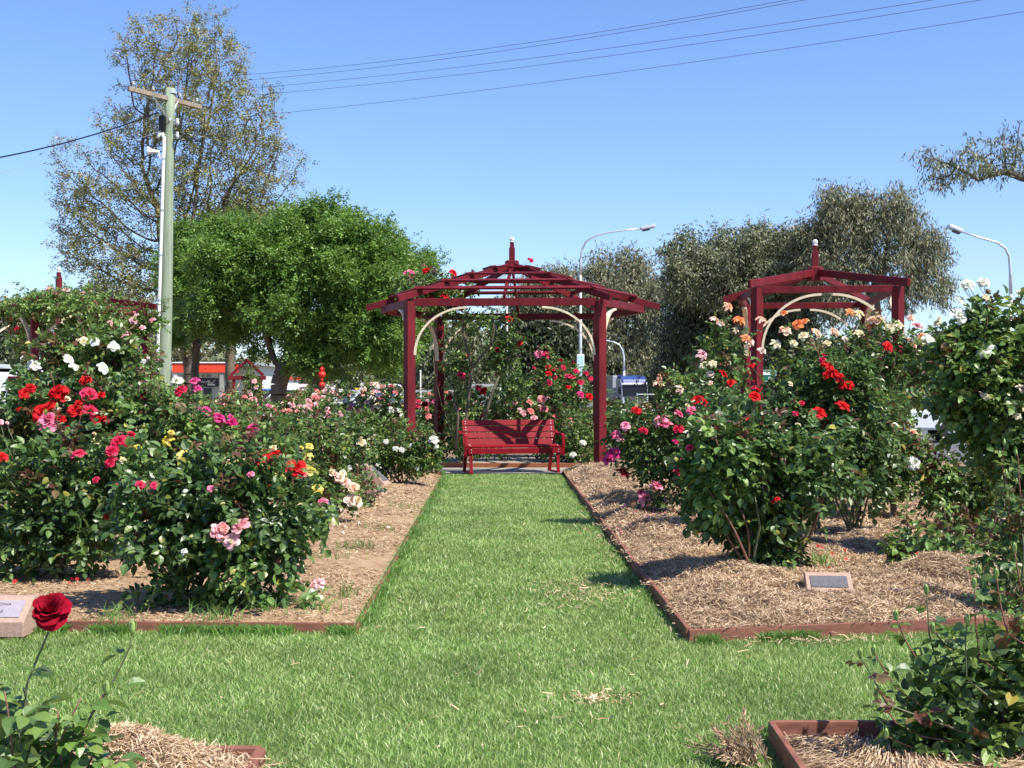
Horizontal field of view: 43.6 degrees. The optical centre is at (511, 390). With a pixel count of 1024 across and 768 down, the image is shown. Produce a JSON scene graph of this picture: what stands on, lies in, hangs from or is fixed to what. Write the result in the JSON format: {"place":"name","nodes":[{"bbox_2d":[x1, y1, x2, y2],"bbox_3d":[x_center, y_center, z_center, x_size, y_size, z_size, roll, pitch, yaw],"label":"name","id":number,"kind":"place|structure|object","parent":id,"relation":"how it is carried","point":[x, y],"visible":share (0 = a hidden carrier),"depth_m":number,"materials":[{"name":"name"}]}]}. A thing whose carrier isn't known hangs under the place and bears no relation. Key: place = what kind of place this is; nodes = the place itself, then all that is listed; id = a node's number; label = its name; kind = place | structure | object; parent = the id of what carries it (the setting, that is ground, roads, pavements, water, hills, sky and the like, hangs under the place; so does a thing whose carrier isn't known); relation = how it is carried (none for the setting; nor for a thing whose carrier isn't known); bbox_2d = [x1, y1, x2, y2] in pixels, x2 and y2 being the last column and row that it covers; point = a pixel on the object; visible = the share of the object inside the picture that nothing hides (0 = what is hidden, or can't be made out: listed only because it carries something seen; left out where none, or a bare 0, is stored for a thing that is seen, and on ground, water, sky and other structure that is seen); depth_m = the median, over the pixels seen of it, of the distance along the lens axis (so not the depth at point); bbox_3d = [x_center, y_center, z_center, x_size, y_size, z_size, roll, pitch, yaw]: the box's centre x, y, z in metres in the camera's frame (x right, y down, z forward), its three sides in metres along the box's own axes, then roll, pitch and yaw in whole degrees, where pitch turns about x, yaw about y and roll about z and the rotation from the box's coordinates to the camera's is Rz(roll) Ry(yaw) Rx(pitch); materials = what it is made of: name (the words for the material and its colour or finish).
{"place":"outdoors","nodes":[
{"label":"outdoors","id":0,"kind":"place"},
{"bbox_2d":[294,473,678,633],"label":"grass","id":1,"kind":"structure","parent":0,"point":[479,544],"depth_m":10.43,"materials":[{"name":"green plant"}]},
{"bbox_2d":[421,457,577,472],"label":"paving","id":2,"kind":"structure","parent":0,"point":[504,469],"depth_m":23.57,"materials":[{"name":"concrete"}]},
{"bbox_2d":[451,307,499,447],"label":"rose canes","id":3,"kind":"object","parent":2,"relation":"on","point":[472,365],"visible":0.81,"depth_m":24.68,"materials":[{"name":"brown plant"}]},
{"bbox_2d":[438,379,528,460],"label":"rose bush","id":4,"kind":"object","parent":2,"relation":"on","point":[477,456],"visible":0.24,"depth_m":25.80,"materials":[{"name":"green plant"}]},
{"bbox_2d":[440,463,580,466],"bbox_3d":[-0.160,1.399,23.600,2.874,0.124,0.040,0,0,0],"label":"timber edging","id":5,"kind":"object","parent":2,"relation":"on","point":[507,464],"visible":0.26,"depth_m":23.58,"materials":[{"name":"brown wood"}]},
{"bbox_2d":[458,419,564,473],"bbox_3d":[-0.015,0.965,22.231,1.780,0.924,0.640,0,0,-14],"label":"park bench","id":6,"kind":"object","parent":2,"relation":"on","point":[531,436],"visible":1,"depth_m":22.27,"materials":[{"name":"wood"}]},
{"bbox_2d":[365,237,659,470],"bbox_3d":[0.000,-0.713,23.650,5.457,4.246,4.793,0,0,3],"label":"garden gazebo","id":7,"kind":"object","parent":2,"relation":"on","point":[601,317],"visible":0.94,"depth_m":21.79,"materials":[{"name":"red wood"}]},
{"bbox_2d":[388,258,540,462],"bbox_3d":[-1.202,-0.562,25.009,3.523,4.112,2.059,0,0,-39],"label":"climbing rose","id":8,"kind":"object","parent":7,"relation":"attached to","point":[509,387],"visible":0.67,"depth_m":25.11,"materials":[{"name":"green plant"}]},
{"bbox_2d":[0,475,1022,767],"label":"lawn","id":9,"kind":"structure","parent":0,"point":[472,701],"depth_m":6.17,"materials":[{"name":"plant"}]},
{"bbox_2d":[0,595,37,637],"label":"marker stone","id":10,"kind":"object","parent":9,"relation":"on","point":[17,620],"visible":1,"depth_m":7.46,"materials":[{"name":"beige stone"}]},
{"bbox_2d":[45,745,265,767],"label":"timber edging","id":11,"kind":"object","parent":9,"relation":"on","point":[257,751],"visible":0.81,"depth_m":4.98,"materials":[{"name":"brown wood"}]},
{"bbox_2d":[73,718,335,767],"bbox_3d":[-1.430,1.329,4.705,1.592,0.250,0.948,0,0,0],"label":"straw heap","id":12,"kind":"object","parent":9,"relation":"on","point":[142,735],"visible":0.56,"depth_m":4.68,"materials":[{"name":"brown wood"}]},
{"bbox_2d":[0,593,147,767],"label":"rose bush","id":13,"kind":"object","parent":12,"relation":"on","point":[31,725],"visible":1,"depth_m":3.57,"materials":[{"name":"green plant"}]},
{"bbox_2d":[0,471,439,621],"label":"mulch bed","id":14,"kind":"object","parent":9,"relation":"on","point":[370,564],"visible":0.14,"depth_m":9.15,"materials":[{"name":"brown wood"}]},
{"bbox_2d":[0,403,156,584],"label":"rose bush","id":15,"kind":"object","parent":14,"relation":"on","point":[63,505],"visible":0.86,"depth_m":9.13,"materials":[{"name":"green plant"}]},
{"bbox_2d":[2,312,170,430],"bbox_3d":[-3.861,0.338,11.644,1.518,2.121,0.900,0,0,0],"label":"rose bush","id":16,"kind":"object","parent":14,"relation":"on","point":[113,359],"visible":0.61,"depth_m":11.47,"materials":[{"name":"green plant"}]},
{"bbox_2d":[0,357,182,503],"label":"rose bush","id":17,"kind":"object","parent":14,"relation":"on","point":[32,407],"visible":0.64,"depth_m":10.41,"materials":[{"name":"green plant"}]},
{"bbox_2d":[63,364,299,479],"bbox_3d":[-2.608,0.593,10.378,2.047,1.616,0.828,0,0,0],"label":"rose bush","id":18,"kind":"object","parent":14,"relation":"on","point":[167,436],"visible":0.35,"depth_m":10.29,"materials":[{"name":"green plant"}]},
{"bbox_2d":[93,425,339,612],"bbox_3d":[-1.907,0.847,8.151,1.656,1.256,0.925,0,0,0],"label":"rose bush","id":19,"kind":"object","parent":14,"relation":"on","point":[202,508],"visible":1,"depth_m":8.02,"materials":[{"name":"green plant"}]},
{"bbox_2d":[143,368,315,467],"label":"rose bush","id":20,"kind":"object","parent":14,"relation":"on","point":[220,421],"visible":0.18,"depth_m":12.33,"materials":[{"name":"green plant"}]},
{"bbox_2d":[206,388,262,446],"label":"rose bush","id":21,"kind":"object","parent":14,"relation":"on","point":[228,399],"visible":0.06,"depth_m":15.61,"materials":[{"name":"green plant"}]},
{"bbox_2d":[77,500,426,624],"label":"weeds","id":22,"kind":"object","parent":14,"relation":"on","point":[211,617],"visible":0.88,"depth_m":7.95,"materials":[{"name":"green plant"}]},
{"bbox_2d":[241,399,307,444],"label":"rose bush","id":23,"kind":"object","parent":14,"relation":"on","point":[264,419],"visible":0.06,"depth_m":16.95,"materials":[{"name":"green plant"}]},
{"bbox_2d":[218,421,345,570],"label":"rose bush","id":24,"kind":"object","parent":14,"relation":"on","point":[282,449],"visible":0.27,"depth_m":9.52,"materials":[{"name":"green plant"}]},
{"bbox_2d":[265,392,312,441],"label":"rose bush","id":25,"kind":"object","parent":14,"relation":"on","point":[290,405],"visible":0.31,"depth_m":20.40,"materials":[{"name":"green plant"}]},
{"bbox_2d":[261,403,383,491],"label":"rose bush","id":26,"kind":"object","parent":14,"relation":"on","point":[355,452],"visible":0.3,"depth_m":16.43,"materials":[{"name":"green plant"}]},
{"bbox_2d":[297,394,352,475],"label":"rose bush","id":27,"kind":"object","parent":14,"relation":"on","point":[329,405],"visible":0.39,"depth_m":20.07,"materials":[{"name":"green plant"}]},
{"bbox_2d":[289,405,365,521],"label":"rose bush","id":28,"kind":"object","parent":14,"relation":"on","point":[337,474],"visible":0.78,"depth_m":13.09,"materials":[{"name":"green plant"}]},
{"bbox_2d":[353,461,387,506],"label":"rose bush","id":29,"kind":"object","parent":14,"relation":"on","point":[372,487],"visible":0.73,"depth_m":14.98,"materials":[{"name":"green plant"}]},
{"bbox_2d":[335,403,417,458],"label":"rose bush","id":30,"kind":"object","parent":14,"relation":"on","point":[374,421],"visible":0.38,"depth_m":20.91,"materials":[{"name":"green plant"}]},
{"bbox_2d":[325,471,441,517],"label":"mulch","id":31,"kind":"object","parent":14,"relation":"on","point":[383,506],"visible":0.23,"depth_m":16.45,"materials":[{"name":"wood"}]},
{"bbox_2d":[342,419,445,483],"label":"rose bush","id":32,"kind":"object","parent":14,"relation":"on","point":[414,459],"visible":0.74,"depth_m":18.46,"materials":[{"name":"green plant"}]},
{"bbox_2d":[65,480,439,633],"bbox_3d":[-4.701,1.425,14.248,7.593,0.091,13.297,0,0,0],"label":"timber edging","id":33,"kind":"object","parent":9,"relation":"on","point":[309,627],"visible":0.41,"depth_m":7.64,"materials":[{"name":"brown wood"}]},
{"bbox_2d":[52,492,1019,746],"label":"straw litter","id":34,"kind":"object","parent":9,"relation":"on","point":[591,695],"visible":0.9,"depth_m":7.46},
{"bbox_2d":[682,707,772,767],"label":"dead frond","id":35,"kind":"object","parent":9,"relation":"on","point":[741,754],"visible":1,"depth_m":4.92,"materials":[{"name":"beige plant"}]},
{"bbox_2d":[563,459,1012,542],"bbox_3d":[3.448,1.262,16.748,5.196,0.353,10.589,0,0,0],"label":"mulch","id":36,"kind":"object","parent":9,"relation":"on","point":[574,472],"visible":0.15,"depth_m":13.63,"materials":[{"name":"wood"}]},
{"bbox_2d":[562,461,1022,628],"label":"mulch bed","id":37,"kind":"object","parent":9,"relation":"on","point":[965,576],"visible":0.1,"depth_m":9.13,"materials":[{"name":"brown wood"}]},
{"bbox_2d":[595,362,748,511],"bbox_3d":[1.769,0.510,13.591,1.773,1.624,0.983,0,0,0],"label":"rose bush","id":38,"kind":"object","parent":37,"relation":"on","point":[622,436],"visible":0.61,"depth_m":13.48,"materials":[{"name":"green plant"}]},
{"bbox_2d":[648,363,712,493],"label":"rose bush","id":39,"kind":"object","parent":37,"relation":"on","point":[669,393],"visible":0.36,"depth_m":15.43,"materials":[{"name":"green plant"}]},
{"bbox_2d":[682,404,769,563],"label":"rose bush","id":40,"kind":"object","parent":37,"relation":"on","point":[713,500],"visible":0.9,"depth_m":9.02,"materials":[{"name":"green plant"}]},
{"bbox_2d":[663,386,888,570],"bbox_3d":[1.914,0.692,9.291,1.607,1.456,0.980,0,0,0],"label":"rose bush","id":41,"kind":"object","parent":37,"relation":"on","point":[794,481],"visible":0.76,"depth_m":9.16,"materials":[{"name":"green plant"}]},
{"bbox_2d":[683,334,919,531],"bbox_3d":[2.661,0.396,11.761,2.156,1.824,0.974,0,0,0],"label":"rose bush","id":42,"kind":"object","parent":37,"relation":"on","point":[839,392],"visible":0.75,"depth_m":11.66,"materials":[{"name":"green plant"}]},
{"bbox_2d":[683,302,941,503],"bbox_3d":[3.422,0.196,14.204,3.037,2.344,1.016,0,0,0],"label":"rose bush","id":43,"kind":"object","parent":37,"relation":"on","point":[894,362],"visible":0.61,"depth_m":14.12,"materials":[{"name":"green plant"}]},
{"bbox_2d":[804,572,852,593],"bbox_3d":[2.098,1.310,8.489,0.300,0.180,0.220,0,0,7],"label":"marker stone","id":44,"kind":"object","parent":37,"relation":"on","point":[822,581],"visible":0.66,"depth_m":8.45,"materials":[{"name":"beige stone"}]},
{"bbox_2d":[855,393,940,516],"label":"rose bush","id":45,"kind":"object","parent":37,"relation":"on","point":[903,478],"visible":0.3,"depth_m":13.05,"materials":[{"name":"green plant"}]},
{"bbox_2d":[876,494,1020,563],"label":"rose bush","id":46,"kind":"object","parent":37,"relation":"on","point":[908,546],"visible":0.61,"depth_m":9.66,"materials":[{"name":"green plant"}]},
{"bbox_2d":[910,436,1021,534],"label":"rose bush","id":47,"kind":"object","parent":37,"relation":"on","point":[948,486],"visible":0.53,"depth_m":11.91,"materials":[{"name":"green plant"}]},
{"bbox_2d":[912,277,1023,508],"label":"rose bush","id":48,"kind":"object","parent":37,"relation":"on","point":[973,366],"visible":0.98,"depth_m":10.06,"materials":[{"name":"green plant"}]},
{"bbox_2d":[960,438,1023,616],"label":"rose bush","id":49,"kind":"object","parent":37,"relation":"on","point":[1014,530],"visible":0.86,"depth_m":7.87,"materials":[{"name":"green plant"}]},
{"bbox_2d":[567,476,1019,641],"bbox_3d":[4.680,1.412,13.763,7.638,0.123,12.869,0,0,0],"label":"timber edging","id":50,"kind":"object","parent":9,"relation":"on","point":[732,633],"visible":0.6,"depth_m":7.56,"materials":[{"name":"brown wood"}]},
{"bbox_2d":[722,239,910,435],"bbox_3d":[4.676,-0.478,20.422,2.602,3.856,4.070,0,0,8],"label":"garden gazebo","id":51,"kind":"object","parent":9,"relation":"on","point":[761,289],"visible":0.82,"depth_m":19.00,"materials":[{"name":"red wood"}]},
{"bbox_2d":[768,720,1020,767],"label":"timber edging","id":52,"kind":"object","parent":9,"relation":"on","point":[783,748],"visible":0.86,"depth_m":5.23,"materials":[{"name":"brown wood"}]},
{"bbox_2d":[784,727,1023,767],"bbox_3d":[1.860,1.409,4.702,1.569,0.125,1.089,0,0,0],"label":"mulch","id":53,"kind":"object","parent":9,"relation":"on","point":[846,740],"visible":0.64,"depth_m":4.86,"materials":[{"name":"wood"}]},
{"bbox_2d":[844,542,1023,767],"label":"rose bush","id":54,"kind":"object","parent":53,"relation":"on","point":[992,672],"visible":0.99,"depth_m":4.91,"materials":[{"name":"green plant"}]},
{"bbox_2d":[0,0,1023,388],"label":"sky","id":55,"kind":"structure","parent":0,"point":[550,167],"materials":[{"name":"blue"}]},
{"bbox_2d":[353,399,810,474],"bbox_3d":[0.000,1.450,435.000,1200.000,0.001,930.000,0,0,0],"label":"ground","id":56,"kind":"structure","parent":0,"point":[562,414],"depth_m":72.53,"materials":[{"name":"brown soil"}]},
{"bbox_2d":[0,321,41,364],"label":"background tree","id":57,"kind":"object","parent":56,"relation":"on","point":[6,358],"visible":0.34,"depth_m":113.36,"materials":[{"name":"green plant"}]},
{"bbox_2d":[0,364,73,404],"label":"shop building","id":58,"kind":"structure","parent":56,"relation":"on","point":[5,369],"depth_m":60.00,"materials":[{"name":"white paint"}]},
{"bbox_2d":[39,0,317,396],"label":"tall tree","id":59,"kind":"object","parent":56,"relation":"on","point":[213,71],"visible":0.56,"depth_m":47.57,"materials":[{"name":"green plant"}]},
{"bbox_2d":[171,362,275,400],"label":"shop building","id":60,"kind":"structure","parent":56,"relation":"on","point":[212,378],"depth_m":65.75,"materials":[{"name":"orange paint"}]},
{"bbox_2d":[195,192,271,392],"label":"yellow green tree","id":61,"kind":"object","parent":56,"relation":"on","point":[229,365],"visible":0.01,"depth_m":51.83,"materials":[{"name":"green plant"}]},
{"bbox_2d":[326,363,429,389],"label":"background tree","id":62,"kind":"object","parent":56,"relation":"on","point":[358,381],"visible":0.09,"depth_m":102.68,"materials":[{"name":"green plant"}]},
{"bbox_2d":[398,311,515,398],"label":"background tree","id":63,"kind":"object","parent":56,"relation":"on","point":[427,375],"visible":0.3,"depth_m":98.41,"materials":[{"name":"green plant"}]},
{"bbox_2d":[154,338,937,398],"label":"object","id":64,"kind":"object","parent":56,"relation":"on","point":[219,357],"visible":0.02,"depth_m":200.94,"materials":[{"name":"green plant"}]},
{"bbox_2d":[484,283,621,399],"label":"background tree","id":65,"kind":"object","parent":56,"relation":"on","point":[554,334],"visible":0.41,"depth_m":100.61,"materials":[{"name":"green plant"}]},
{"bbox_2d":[763,315,926,397],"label":"background tree","id":66,"kind":"object","parent":56,"relation":"on","point":[767,363],"visible":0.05,"depth_m":112.48,"materials":[{"name":"green plant"}]},
{"bbox_2d":[299,431,965,473],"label":"garden soil","id":67,"kind":"structure","parent":0,"point":[531,455],"depth_m":27.92,"materials":[{"name":"brown soil"}]},
{"bbox_2d":[0,267,156,387],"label":"garden gazebo","id":68,"kind":"object","parent":67,"relation":"on","point":[31,330],"visible":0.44,"depth_m":24.03,"materials":[{"name":"red paint"}]},
{"bbox_2d":[0,272,178,379],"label":"climbing rose","id":69,"kind":"object","parent":68,"relation":"attached to","point":[66,301],"visible":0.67,"depth_m":23.40,"materials":[{"name":"green plant"}]},
{"bbox_2d":[127,81,201,389],"bbox_3d":[-7.588,-2.527,27.933,0.560,8.169,2.019,0,0,44],"label":"utility pole","id":70,"kind":"object","parent":67,"relation":"on","point":[167,122],"visible":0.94,"depth_m":27.89,"materials":[{"name":"grey wood"}]},
{"bbox_2d":[140,0,785,80],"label":"wire","id":71,"kind":"object","parent":70,"relation":"attached to","point":[486,48],"visible":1,"depth_m":21.16,"materials":[{"name":"metal"}]},
{"bbox_2d":[162,0,802,85],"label":"wire","id":72,"kind":"object","parent":70,"relation":"attached to","point":[504,50],"visible":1,"depth_m":21.38,"materials":[{"name":"metal"}]},
{"bbox_2d":[188,0,930,92],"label":"wire","id":73,"kind":"object","parent":70,"relation":"attached to","point":[590,50],"visible":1,"depth_m":20.96,"materials":[{"name":"metal"}]},
{"bbox_2d":[188,0,978,99],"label":"wire","id":74,"kind":"object","parent":70,"relation":"attached to","point":[618,54],"visible":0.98,"depth_m":20.94,"materials":[{"name":"metal"}]},
{"bbox_2d":[179,11,1023,122],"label":"wire","id":75,"kind":"object","parent":70,"relation":"attached to","point":[633,70],"visible":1,"depth_m":20.95,"materials":[{"name":"metal"}]},
{"bbox_2d":[143,200,263,393],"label":"dome tree","id":76,"kind":"object","parent":67,"relation":"on","point":[179,285],"visible":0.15,"depth_m":40.32,"materials":[{"name":"green plant"}]},
{"bbox_2d":[228,358,265,396],"bbox_3d":[-7.576,0.255,36.600,1.050,2.357,0.960,0,0,-12],"label":"rose arbour","id":77,"kind":"object","parent":67,"relation":"on","point":[234,378],"visible":0.51,"depth_m":36.17,"materials":[{"name":"red wood"}]},
{"bbox_2d":[241,364,266,403],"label":"climbing rose","id":78,"kind":"object","parent":77,"relation":"attached to","point":[254,383],"visible":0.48,"depth_m":36.02,"materials":[{"name":"green plant"}]},
{"bbox_2d":[172,186,430,404],"bbox_3d":[-6.400,-2.302,37.909,8.024,7.512,5.322,0,0,0],"label":"dome tree","id":79,"kind":"object","parent":67,"relation":"on","point":[275,272],"visible":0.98,"depth_m":36.99,"materials":[{"name":"green plant"}]},
{"bbox_2d":[312,385,353,413],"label":"rose bush","id":80,"kind":"object","parent":67,"relation":"on","point":[345,401],"visible":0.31,"depth_m":25.15,"materials":[{"name":"green plant"}]},
{"bbox_2d":[346,391,390,460],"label":"rose bush","id":81,"kind":"object","parent":67,"relation":"on","point":[361,404],"visible":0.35,"depth_m":25.19,"materials":[{"name":"green plant"}]},
{"bbox_2d":[350,373,388,413],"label":"rose bush","id":82,"kind":"object","parent":67,"relation":"on","point":[374,386],"visible":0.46,"depth_m":30.30,"materials":[{"name":"green plant"}]},
{"bbox_2d":[284,225,456,397],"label":"dome tree","id":83,"kind":"object","parent":67,"relation":"on","point":[426,335],"visible":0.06,"depth_m":43.72,"materials":[{"name":"green plant"}]},
{"bbox_2d":[368,380,424,457],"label":"rose bush","id":84,"kind":"object","parent":67,"relation":"on","point":[387,410],"visible":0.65,"depth_m":24.76,"materials":[{"name":"green plant"}]},
{"bbox_2d":[398,386,433,439],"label":"rose bush","id":85,"kind":"object","parent":67,"relation":"on","point":[426,415],"visible":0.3,"depth_m":29.14,"materials":[{"name":"green plant"}]},
{"bbox_2d":[477,395,592,459],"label":"rose bush","id":86,"kind":"object","parent":67,"relation":"on","point":[546,412],"visible":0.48,"depth_m":25.79,"materials":[{"name":"green plant"}]},
{"bbox_2d":[495,342,614,453],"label":"rose bush","id":87,"kind":"object","parent":67,"relation":"on","point":[559,373],"visible":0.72,"depth_m":27.33,"materials":[{"name":"green plant"}]},
{"bbox_2d":[532,407,593,462],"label":"rose bush","id":88,"kind":"object","parent":67,"relation":"on","point":[580,440],"visible":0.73,"depth_m":25.17,"materials":[{"name":"green plant"}]},
{"bbox_2d":[579,224,654,397],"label":"street lamp","id":89,"kind":"object","parent":67,"relation":"on","point":[645,228],"visible":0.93,"depth_m":41.97,"materials":[{"name":"metal"}]},
{"bbox_2d":[586,404,984,461],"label":"road","id":90,"kind":"structure","parent":0,"point":[953,446],"depth_m":33.41,"materials":[{"name":"grey asphalt"}]},
{"bbox_2d":[496,238,674,404],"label":"gum tree","id":91,"kind":"object","parent":90,"relation":"on","point":[629,275],"visible":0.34,"depth_m":102.50,"materials":[{"name":"green plant"}]},
{"bbox_2d":[591,375,651,408],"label":"truck","id":92,"kind":"object","parent":90,"relation":"on","point":[622,386],"visible":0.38,"depth_m":94.15,"materials":[{"name":"silver metal"}]},
{"bbox_2d":[633,276,829,406],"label":"gum tree","id":93,"kind":"object","parent":90,"relation":"on","point":[677,347],"visible":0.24,"depth_m":53.15,"materials":[{"name":"green plant"}]},
{"bbox_2d":[650,208,826,397],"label":"gum tree","id":94,"kind":"object","parent":90,"relation":"on","point":[751,252],"visible":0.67,"depth_m":51.24,"materials":[{"name":"green plant"}]},
{"bbox_2d":[780,177,964,356],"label":"gum tree","id":95,"kind":"object","parent":90,"relation":"on","point":[847,227],"visible":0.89,"depth_m":49.48,"materials":[{"name":"green plant"}]},
{"bbox_2d":[821,389,958,440],"bbox_3d":[10.779,0.679,35.998,4.430,1.507,1.810,0,0,8],"label":"parked car","id":96,"kind":"object","parent":90,"relation":"on","point":[928,424],"visible":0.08,"depth_m":35.05,"materials":[{"name":"white metal"}]},
{"bbox_2d":[899,119,1023,197],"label":"gum tree","id":97,"kind":"object","parent":90,"relation":"on","point":[988,171],"visible":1,"depth_m":21.96,"materials":[{"name":"green plant"}]},
{"bbox_2d":[946,224,1012,330],"bbox_3d":[13.168,-1.608,36.000,1.839,6.115,0.260,0,0,0],"label":"street lamp","id":98,"kind":"object","parent":90,"relation":"on","point":[955,229],"visible":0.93,"depth_m":35.97,"materials":[{"name":"metal"}]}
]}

